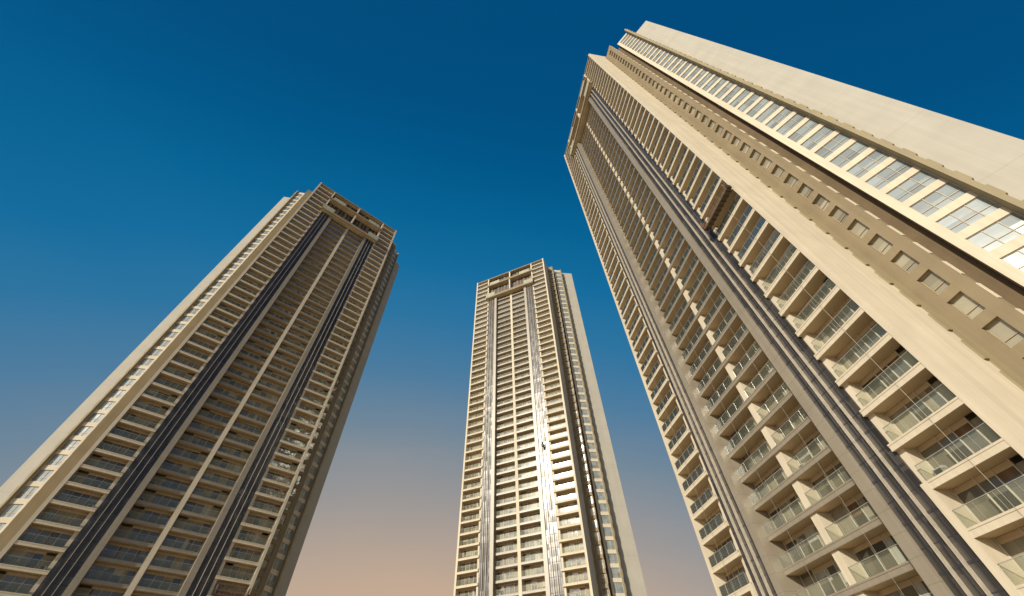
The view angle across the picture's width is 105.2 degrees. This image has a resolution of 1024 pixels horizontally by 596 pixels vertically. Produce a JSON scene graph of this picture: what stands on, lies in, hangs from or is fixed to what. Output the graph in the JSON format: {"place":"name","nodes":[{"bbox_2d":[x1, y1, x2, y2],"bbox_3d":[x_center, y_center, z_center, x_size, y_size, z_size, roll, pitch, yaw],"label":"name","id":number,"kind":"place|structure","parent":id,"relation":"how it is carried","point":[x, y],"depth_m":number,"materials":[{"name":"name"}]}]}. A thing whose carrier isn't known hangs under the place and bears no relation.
{"place":"outdoors","nodes":[
{"label":"outdoors","id":0,"kind":"place"},
{"bbox_2d":[0,182,399,595],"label":"apartment tower","id":1,"kind":"structure","parent":0,"point":[147,467],"depth_m":83.65,"materials":[{"name":"beige concrete"}]},
{"bbox_2d":[0,504,23,516],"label":"window","id":2,"kind":"structure","parent":1,"relation":"in","point":[10,510],"depth_m":64.09,"materials":[{"name":"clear glass"}]},
{"bbox_2d":[15,486,38,498],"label":"window","id":3,"kind":"structure","parent":1,"relation":"in","point":[27,491],"depth_m":66.29,"materials":[{"name":"clear glass"}]},
{"bbox_2d":[30,470,53,481],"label":"window","id":4,"kind":"structure","parent":1,"relation":"in","point":[42,475],"depth_m":68.53,"materials":[{"name":"clear glass"}]},
{"bbox_2d":[45,454,67,465],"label":"window","id":5,"kind":"structure","parent":1,"relation":"in","point":[56,459],"depth_m":70.77,"materials":[{"name":"clear glass"}]},
{"bbox_2d":[59,440,80,449],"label":"window","id":6,"kind":"structure","parent":1,"relation":"in","point":[70,444],"depth_m":72.96,"materials":[{"name":"clear glass"}]},
{"bbox_2d":[73,426,92,435],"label":"window","id":7,"kind":"structure","parent":1,"relation":"in","point":[83,430],"depth_m":75.19,"materials":[{"name":"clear glass"}]},
{"bbox_2d":[85,413,104,422],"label":"window","id":8,"kind":"structure","parent":1,"relation":"in","point":[95,417],"depth_m":77.46,"materials":[{"name":"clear glass"}]},
{"bbox_2d":[97,401,114,409],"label":"window","id":9,"kind":"structure","parent":1,"relation":"in","point":[106,405],"depth_m":79.69,"materials":[{"name":"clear glass"}]},
{"bbox_2d":[109,389,125,397],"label":"window","id":10,"kind":"structure","parent":1,"relation":"in","point":[116,393],"depth_m":81.90,"materials":[{"name":"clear glass"}]},
{"bbox_2d":[119,378,135,386],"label":"window","id":11,"kind":"structure","parent":1,"relation":"in","point":[126,382],"depth_m":84.19,"materials":[{"name":"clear glass"}]},
{"bbox_2d":[129,368,144,375],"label":"window","id":12,"kind":"structure","parent":1,"relation":"in","point":[136,372],"depth_m":86.33,"materials":[{"name":"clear glass"}]},
{"bbox_2d":[138,358,153,365],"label":"window","id":13,"kind":"structure","parent":1,"relation":"in","point":[146,362],"depth_m":88.57,"materials":[{"name":"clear glass"}]},
{"bbox_2d":[148,349,161,355],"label":"window","id":14,"kind":"structure","parent":1,"relation":"in","point":[154,352],"depth_m":90.85,"materials":[{"name":"grey glass"}]},
{"bbox_2d":[156,340,169,346],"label":"window","id":15,"kind":"structure","parent":1,"relation":"in","point":[163,343],"depth_m":93.08,"materials":[{"name":"grey glass"}]},
{"bbox_2d":[164,332,177,337],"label":"window","id":16,"kind":"structure","parent":1,"relation":"in","point":[170,334],"depth_m":95.31,"materials":[{"name":"grey glass"}]},
{"bbox_2d":[172,323,185,329],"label":"window","id":17,"kind":"structure","parent":1,"relation":"in","point":[177,326],"depth_m":97.57,"materials":[{"name":"grey glass"}]},
{"bbox_2d":[179,316,191,321],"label":"window","id":18,"kind":"structure","parent":1,"relation":"in","point":[185,318],"depth_m":99.73,"materials":[{"name":"grey glass"}]},
{"bbox_2d":[187,308,198,313],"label":"window","id":19,"kind":"structure","parent":1,"relation":"in","point":[191,311],"depth_m":102.00,"materials":[{"name":"grey glass"}]},
{"bbox_2d":[193,301,204,306],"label":"window","id":20,"kind":"structure","parent":1,"relation":"in","point":[198,303],"depth_m":104.23,"materials":[{"name":"grey glass"}]},
{"bbox_2d":[200,294,211,299],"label":"window","id":21,"kind":"structure","parent":1,"relation":"in","point":[205,297],"depth_m":106.50,"materials":[{"name":"grey glass"}]},
{"bbox_2d":[206,288,216,292],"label":"window","id":22,"kind":"structure","parent":1,"relation":"in","point":[211,290],"depth_m":108.68,"materials":[{"name":"grey glass"}]},
{"bbox_2d":[212,282,222,286],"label":"window","id":23,"kind":"structure","parent":1,"relation":"in","point":[218,284],"depth_m":110.96,"materials":[{"name":"grey glass"}]},
{"bbox_2d":[217,276,227,279],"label":"window","id":24,"kind":"structure","parent":1,"relation":"in","point":[221,277],"depth_m":113.12,"materials":[{"name":"grey glass"}]},
{"bbox_2d":[223,270,232,274],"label":"window","id":25,"kind":"structure","parent":1,"relation":"in","point":[227,271],"depth_m":115.38,"materials":[{"name":"grey glass"}]},
{"bbox_2d":[228,264,238,268],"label":"window","id":26,"kind":"structure","parent":1,"relation":"in","point":[233,266],"depth_m":117.63,"materials":[{"name":"grey glass"}]},
{"bbox_2d":[211,235,387,595],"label":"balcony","id":27,"kind":"structure","parent":1,"relation":"hanging from","point":[215,592],"depth_m":68.10,"materials":[{"name":"beige concrete"}]},
{"bbox_2d":[249,247,395,595],"bbox_3d":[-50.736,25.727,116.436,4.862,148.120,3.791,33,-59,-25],"label":"windows","id":28,"kind":"structure","parent":1,"relation":"in","point":[271,580],"depth_m":98.98,"materials":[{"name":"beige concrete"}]},
{"bbox_2d":[0,0,1023,595],"label":"sky","id":29,"kind":"structure","parent":0,"point":[141,141],"materials":[{"name":"blue"}]},
{"bbox_2d":[453,258,646,595],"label":"apartment tower","id":30,"kind":"structure","parent":0,"point":[550,517],"depth_m":112.68,"materials":[{"name":"beige concrete"}]},
{"bbox_2d":[578,395,585,399],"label":"window","id":31,"kind":"structure","parent":30,"relation":"in","point":[581,397],"depth_m":129.10,"materials":[{"name":"grey glass"}]},
{"bbox_2d":[580,402,586,406],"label":"window","id":32,"kind":"structure","parent":30,"relation":"in","point":[582,404],"depth_m":126.94,"materials":[{"name":"grey glass"}]},
{"bbox_2d":[581,410,588,414],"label":"window","id":33,"kind":"structure","parent":30,"relation":"in","point":[584,412],"depth_m":124.67,"materials":[{"name":"grey glass"}]},
{"bbox_2d":[582,417,589,422],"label":"window","id":34,"kind":"structure","parent":30,"relation":"in","point":[585,420],"depth_m":122.46,"materials":[{"name":"grey glass"}]},
{"bbox_2d":[584,426,591,431],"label":"window","id":35,"kind":"structure","parent":30,"relation":"in","point":[587,428],"depth_m":120.21,"materials":[{"name":"grey glass"}]},
{"bbox_2d":[585,484,590,491],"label":"window","id":36,"kind":"structure","parent":30,"relation":"in","point":[588,489],"depth_m":104.47,"materials":[{"name":"white glass"}]},
{"bbox_2d":[585,434,593,439],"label":"window","id":37,"kind":"structure","parent":30,"relation":"in","point":[588,436],"depth_m":118.06,"materials":[{"name":"grey glass"}]},
{"bbox_2d":[587,495,592,503],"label":"window","id":38,"kind":"structure","parent":30,"relation":"in","point":[589,497],"depth_m":102.27,"materials":[{"name":"white glass"}]},
{"bbox_2d":[587,443,594,448],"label":"window","id":39,"kind":"structure","parent":30,"relation":"in","point":[590,445],"depth_m":115.83,"materials":[{"name":"grey glass"}]},
{"bbox_2d":[589,507,594,515],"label":"window","id":40,"kind":"structure","parent":30,"relation":"in","point":[591,509],"depth_m":100.00,"materials":[{"name":"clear glass"}]},
{"bbox_2d":[589,452,596,458],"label":"window","id":41,"kind":"structure","parent":30,"relation":"in","point":[593,455],"depth_m":113.57,"materials":[{"name":"grey glass"}]},
{"bbox_2d":[591,519,596,527],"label":"window","id":42,"kind":"structure","parent":30,"relation":"in","point":[594,525],"depth_m":97.78,"materials":[{"name":"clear glass"}]},
{"bbox_2d":[590,461,598,467],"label":"window","id":43,"kind":"structure","parent":30,"relation":"in","point":[593,464],"depth_m":111.31,"materials":[{"name":"clear glass"}]},
{"bbox_2d":[593,532,598,540],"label":"window","id":44,"kind":"structure","parent":30,"relation":"in","point":[596,537],"depth_m":95.52,"materials":[{"name":"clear glass"}]},
{"bbox_2d":[592,471,600,478],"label":"window","id":45,"kind":"structure","parent":30,"relation":"in","point":[596,474],"depth_m":109.14,"materials":[{"name":"clear glass"}]},
{"bbox_2d":[594,482,602,488],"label":"window","id":46,"kind":"structure","parent":30,"relation":"in","point":[598,485],"depth_m":106.84,"materials":[{"name":"clear glass"}]},
{"bbox_2d":[596,545,601,554],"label":"window","id":47,"kind":"structure","parent":30,"relation":"in","point":[598,549],"depth_m":93.33,"materials":[{"name":"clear glass"}]},
{"bbox_2d":[596,492,605,499],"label":"window","id":48,"kind":"structure","parent":30,"relation":"in","point":[600,495],"depth_m":104.67,"materials":[{"name":"clear glass"}]},
{"bbox_2d":[598,559,603,568],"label":"window","id":49,"kind":"structure","parent":30,"relation":"in","point":[600,561],"depth_m":91.07,"materials":[{"name":"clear glass"}]},
{"bbox_2d":[598,504,607,511],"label":"window","id":50,"kind":"structure","parent":30,"relation":"in","point":[602,507],"depth_m":102.34,"materials":[{"name":"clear glass"}]},
{"bbox_2d":[600,573,606,583],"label":"window","id":51,"kind":"structure","parent":30,"relation":"in","point":[603,577],"depth_m":88.85,"materials":[{"name":"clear glass"}]},
{"bbox_2d":[600,515,609,523],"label":"window","id":52,"kind":"structure","parent":30,"relation":"in","point":[605,519],"depth_m":100.17,"materials":[{"name":"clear glass"}]},
{"bbox_2d":[603,588,608,595],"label":"window","id":53,"kind":"structure","parent":30,"relation":"in","point":[605,591],"depth_m":86.87,"materials":[{"name":"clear glass"}]},
{"bbox_2d":[603,527,612,535],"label":"window","id":54,"kind":"structure","parent":30,"relation":"in","point":[607,531],"depth_m":97.96,"materials":[{"name":"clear glass"}]},
{"bbox_2d":[605,540,615,549],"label":"window","id":55,"kind":"structure","parent":30,"relation":"in","point":[610,545],"depth_m":95.70,"materials":[{"name":"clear glass"}]},
{"bbox_2d":[608,554,617,562],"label":"window","id":56,"kind":"structure","parent":30,"relation":"in","point":[612,558],"depth_m":93.49,"materials":[{"name":"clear glass"}]},
{"bbox_2d":[610,568,620,577],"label":"window","id":57,"kind":"structure","parent":30,"relation":"in","point":[615,572],"depth_m":91.21,"materials":[{"name":"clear glass"}]},
{"bbox_2d":[613,582,623,592],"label":"window","id":58,"kind":"structure","parent":30,"relation":"in","point":[618,586],"depth_m":89.06,"materials":[{"name":"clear glass"}]},
{"bbox_2d":[564,21,1023,595],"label":"apartment tower","id":59,"kind":"structure","parent":0,"point":[822,321],"depth_m":39.41,"materials":[{"name":"beige concrete"}]},
{"bbox_2d":[646,46,656,57],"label":"window","id":60,"kind":"structure","parent":59,"relation":"in","point":[655,47],"depth_m":102.31,"materials":[{"name":"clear glass"}]},
{"bbox_2d":[650,48,660,59],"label":"window","id":61,"kind":"structure","parent":59,"relation":"in","point":[658,49],"depth_m":100.10,"materials":[{"name":"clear glass"}]},
{"bbox_2d":[586,60,731,230],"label":"suspended platform","id":62,"kind":"structure","parent":59,"relation":"hanging from","point":[714,215],"depth_m":50.24,"materials":[{"name":"black metal"}]},
{"bbox_2d":[653,50,664,61],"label":"window","id":63,"kind":"structure","parent":59,"relation":"in","point":[662,51],"depth_m":97.88,"materials":[{"name":"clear glass"}]},
{"bbox_2d":[656,51,668,63],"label":"window","id":64,"kind":"structure","parent":59,"relation":"in","point":[666,52],"depth_m":95.56,"materials":[{"name":"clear glass"}]},
{"bbox_2d":[660,53,672,65],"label":"window","id":65,"kind":"structure","parent":59,"relation":"in","point":[670,54],"depth_m":93.35,"materials":[{"name":"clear glass"}]},
{"bbox_2d":[664,55,676,67],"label":"window","id":66,"kind":"structure","parent":59,"relation":"in","point":[674,56],"depth_m":91.11,"materials":[{"name":"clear glass"}]},
{"bbox_2d":[667,57,681,70],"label":"window","id":67,"kind":"structure","parent":59,"relation":"in","point":[678,59],"depth_m":88.90,"materials":[{"name":"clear glass"}]},
{"bbox_2d":[672,59,685,72],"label":"window","id":68,"kind":"structure","parent":59,"relation":"in","point":[682,62],"depth_m":86.65,"materials":[{"name":"grey glass"}]},
{"bbox_2d":[676,62,690,75],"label":"window","id":69,"kind":"structure","parent":59,"relation":"in","point":[687,64],"depth_m":84.49,"materials":[{"name":"grey glass"}]},
{"bbox_2d":[681,64,695,78],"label":"window","id":70,"kind":"structure","parent":59,"relation":"in","point":[693,66],"depth_m":82.17,"materials":[{"name":"grey glass"}]},
{"bbox_2d":[686,66,701,81],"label":"window","id":71,"kind":"structure","parent":59,"relation":"in","point":[698,68],"depth_m":79.94,"materials":[{"name":"grey glass"}]},
{"bbox_2d":[691,69,707,84],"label":"window","id":72,"kind":"structure","parent":59,"relation":"in","point":[704,71],"depth_m":77.77,"materials":[{"name":"grey glass"}]},
{"bbox_2d":[702,115,707,124],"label":"window","id":73,"kind":"structure","parent":59,"relation":"in","point":[705,119],"depth_m":67.85,"materials":[{"name":"beige glass"}]},
{"bbox_2d":[697,72,713,87],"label":"window","id":74,"kind":"structure","parent":59,"relation":"in","point":[710,74],"depth_m":75.50,"materials":[{"name":"grey glass"}]},
{"bbox_2d":[702,75,720,90],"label":"window","id":75,"kind":"structure","parent":59,"relation":"in","point":[716,77],"depth_m":73.29,"materials":[{"name":"grey glass"}]},
{"bbox_2d":[709,120,715,129],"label":"window","id":76,"kind":"structure","parent":59,"relation":"in","point":[712,124],"depth_m":65.63,"materials":[{"name":"beige glass"}]},
{"bbox_2d":[709,78,727,94],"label":"window","id":77,"kind":"structure","parent":59,"relation":"in","point":[723,80],"depth_m":71.05,"materials":[{"name":"grey glass"}]},
{"bbox_2d":[716,125,723,134],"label":"window","id":78,"kind":"structure","parent":59,"relation":"in","point":[720,128],"depth_m":63.36,"materials":[{"name":"beige glass"}]},
{"bbox_2d":[715,81,735,98],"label":"window","id":79,"kind":"structure","parent":59,"relation":"in","point":[730,84],"depth_m":68.85,"materials":[{"name":"grey glass"}]},
{"bbox_2d":[724,131,731,140],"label":"window","id":80,"kind":"structure","parent":59,"relation":"in","point":[727,136],"depth_m":61.13,"materials":[{"name":"beige glass"}]},
{"bbox_2d":[722,85,742,102],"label":"window","id":81,"kind":"structure","parent":59,"relation":"in","point":[738,88],"depth_m":66.59,"materials":[{"name":"grey glass"}]},
{"bbox_2d":[732,137,740,146],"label":"window","id":82,"kind":"structure","parent":59,"relation":"in","point":[736,141],"depth_m":58.92,"materials":[{"name":"beige glass"}]},
{"bbox_2d":[730,89,751,107],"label":"window","id":83,"kind":"structure","parent":59,"relation":"in","point":[744,94],"depth_m":64.36,"materials":[{"name":"grey glass"}]},
{"bbox_2d":[741,143,750,154],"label":"window","id":84,"kind":"structure","parent":59,"relation":"in","point":[746,147],"depth_m":56.63,"materials":[{"name":"beige glass"}]},
{"bbox_2d":[738,93,761,111],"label":"window","id":85,"kind":"structure","parent":59,"relation":"in","point":[755,96],"depth_m":62.14,"materials":[{"name":"grey glass"}]},
{"bbox_2d":[751,150,760,161],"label":"window","id":86,"kind":"structure","parent":59,"relation":"in","point":[755,156],"depth_m":54.40,"materials":[{"name":"beige glass"}]},
{"bbox_2d":[746,97,770,116],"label":"window","id":87,"kind":"structure","parent":59,"relation":"in","point":[764,101],"depth_m":59.89,"materials":[{"name":"grey glass"}]},
{"bbox_2d":[761,157,771,169],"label":"window","id":88,"kind":"structure","parent":59,"relation":"in","point":[767,162],"depth_m":52.18,"materials":[{"name":"beige glass"}]},
{"bbox_2d":[755,102,781,122],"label":"window","id":89,"kind":"structure","parent":59,"relation":"in","point":[768,112],"depth_m":57.64,"materials":[{"name":"grey glass"}]},
{"bbox_2d":[773,166,784,178],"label":"window","id":90,"kind":"structure","parent":59,"relation":"in","point":[779,171],"depth_m":49.94,"materials":[{"name":"beige glass"}]},
{"bbox_2d":[766,107,793,128],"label":"window","id":91,"kind":"structure","parent":59,"relation":"in","point":[786,111],"depth_m":55.40,"materials":[{"name":"grey glass"}]},
{"bbox_2d":[776,113,806,135],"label":"window","id":92,"kind":"structure","parent":59,"relation":"in","point":[798,117],"depth_m":53.19,"materials":[{"name":"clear glass"}]},
{"bbox_2d":[785,174,798,187],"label":"window","id":93,"kind":"structure","parent":59,"relation":"in","point":[791,181],"depth_m":47.70,"materials":[{"name":"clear glass"}]},
{"bbox_2d":[788,119,819,142],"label":"window","id":94,"kind":"structure","parent":59,"relation":"in","point":[811,124],"depth_m":50.94,"materials":[{"name":"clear glass"}]},
{"bbox_2d":[799,184,813,198],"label":"window","id":95,"kind":"structure","parent":59,"relation":"in","point":[806,191],"depth_m":45.45,"materials":[{"name":"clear glass"}]},
{"bbox_2d":[801,125,834,150],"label":"window","id":96,"kind":"structure","parent":59,"relation":"in","point":[825,131],"depth_m":48.71,"materials":[{"name":"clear glass"}]},
{"bbox_2d":[814,195,830,210],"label":"window","id":97,"kind":"structure","parent":59,"relation":"in","point":[821,202],"depth_m":43.22,"materials":[{"name":"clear glass"}]},
{"bbox_2d":[815,132,851,158],"bbox_3d":[38.044,-18.008,46.432,0.090,2.040,3.166,31,-58,-24],"label":"window","id":98,"kind":"structure","parent":59,"relation":"in","point":[841,138],"depth_m":46.48,"materials":[{"name":"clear glass"}]},
{"bbox_2d":[831,206,848,223],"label":"window","id":99,"kind":"structure","parent":59,"relation":"in","point":[839,215],"depth_m":40.97,"materials":[{"name":"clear glass"}]},
{"bbox_2d":[830,140,869,167],"bbox_3d":[38.108,-16.169,44.204,0.090,2.040,3.166,31,-58,-24],"label":"window","id":100,"kind":"structure","parent":59,"relation":"in","point":[858,147],"depth_m":44.25,"materials":[{"name":"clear glass"}]},
{"bbox_2d":[849,220,869,238],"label":"window","id":101,"kind":"structure","parent":59,"relation":"in","point":[858,228],"depth_m":38.74,"materials":[{"name":"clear glass"}]},
{"bbox_2d":[846,149,890,177],"bbox_3d":[38.172,-14.330,41.975,0.090,2.040,3.166,31,-58,-24],"label":"window","id":102,"kind":"structure","parent":59,"relation":"in","point":[876,157],"depth_m":42.00,"materials":[{"name":"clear glass"}]},
{"bbox_2d":[870,234,892,254],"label":"window","id":103,"kind":"structure","parent":59,"relation":"in","point":[879,243],"depth_m":36.49,"materials":[{"name":"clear glass"}]},
{"bbox_2d":[866,159,912,189],"bbox_3d":[38.236,-12.491,39.747,0.090,2.040,3.166,31,-58,-24],"label":"window","id":104,"kind":"structure","parent":59,"relation":"in","point":[898,167],"depth_m":39.78,"materials":[{"name":"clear glass"}]},
{"bbox_2d":[893,251,919,273],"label":"window","id":105,"kind":"structure","parent":59,"relation":"in","point":[906,262],"depth_m":34.23,"materials":[{"name":"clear glass"}]},
{"bbox_2d":[887,170,938,202],"bbox_3d":[38.300,-10.652,37.519,0.090,2.040,3.166,31,-58,-24],"label":"window","id":106,"kind":"structure","parent":59,"relation":"in","point":[921,179],"depth_m":37.54,"materials":[{"name":"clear glass"}]},
{"bbox_2d":[920,270,949,294],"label":"window","id":107,"kind":"structure","parent":59,"relation":"in","point":[934,282],"depth_m":32.00,"materials":[{"name":"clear glass"}]},
{"bbox_2d":[910,182,967,216],"bbox_3d":[38.364,-8.813,35.290,0.090,2.040,3.166,31,-58,-24],"label":"window","id":108,"kind":"structure","parent":59,"relation":"in","point":[947,193],"depth_m":35.30,"materials":[{"name":"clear glass"}]},
{"bbox_2d":[950,292,984,318],"bbox_3d":[34.588,0.599,29.663,0.090,2.050,1.240,6,-51,-7],"label":"window","id":109,"kind":"structure","parent":59,"relation":"in","point":[965,304],"depth_m":29.76,"materials":[{"name":"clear glass"}]},
{"bbox_2d":[936,196,1000,233],"bbox_3d":[38.428,-6.973,33.062,0.090,2.040,3.166,31,-58,-24],"label":"window","id":110,"kind":"structure","parent":59,"relation":"in","point":[979,207],"depth_m":33.07,"materials":[{"name":"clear glass"}]},
{"bbox_2d":[966,212,1023,251],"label":"window","id":111,"kind":"structure","parent":59,"relation":"in","point":[1011,226],"depth_m":30.90,"materials":[{"name":"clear glass"}]},
{"bbox_2d":[985,318,1023,347],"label":"window","id":112,"kind":"structure","parent":59,"relation":"in","point":[1010,336],"depth_m":27.52,"materials":[{"name":"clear glass"}]},
{"bbox_2d":[1001,246,1023,271],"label":"window","id":113,"kind":"structure","parent":59,"relation":"in","point":[1015,259],"depth_m":29.45,"materials":[{"name":"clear glass"}]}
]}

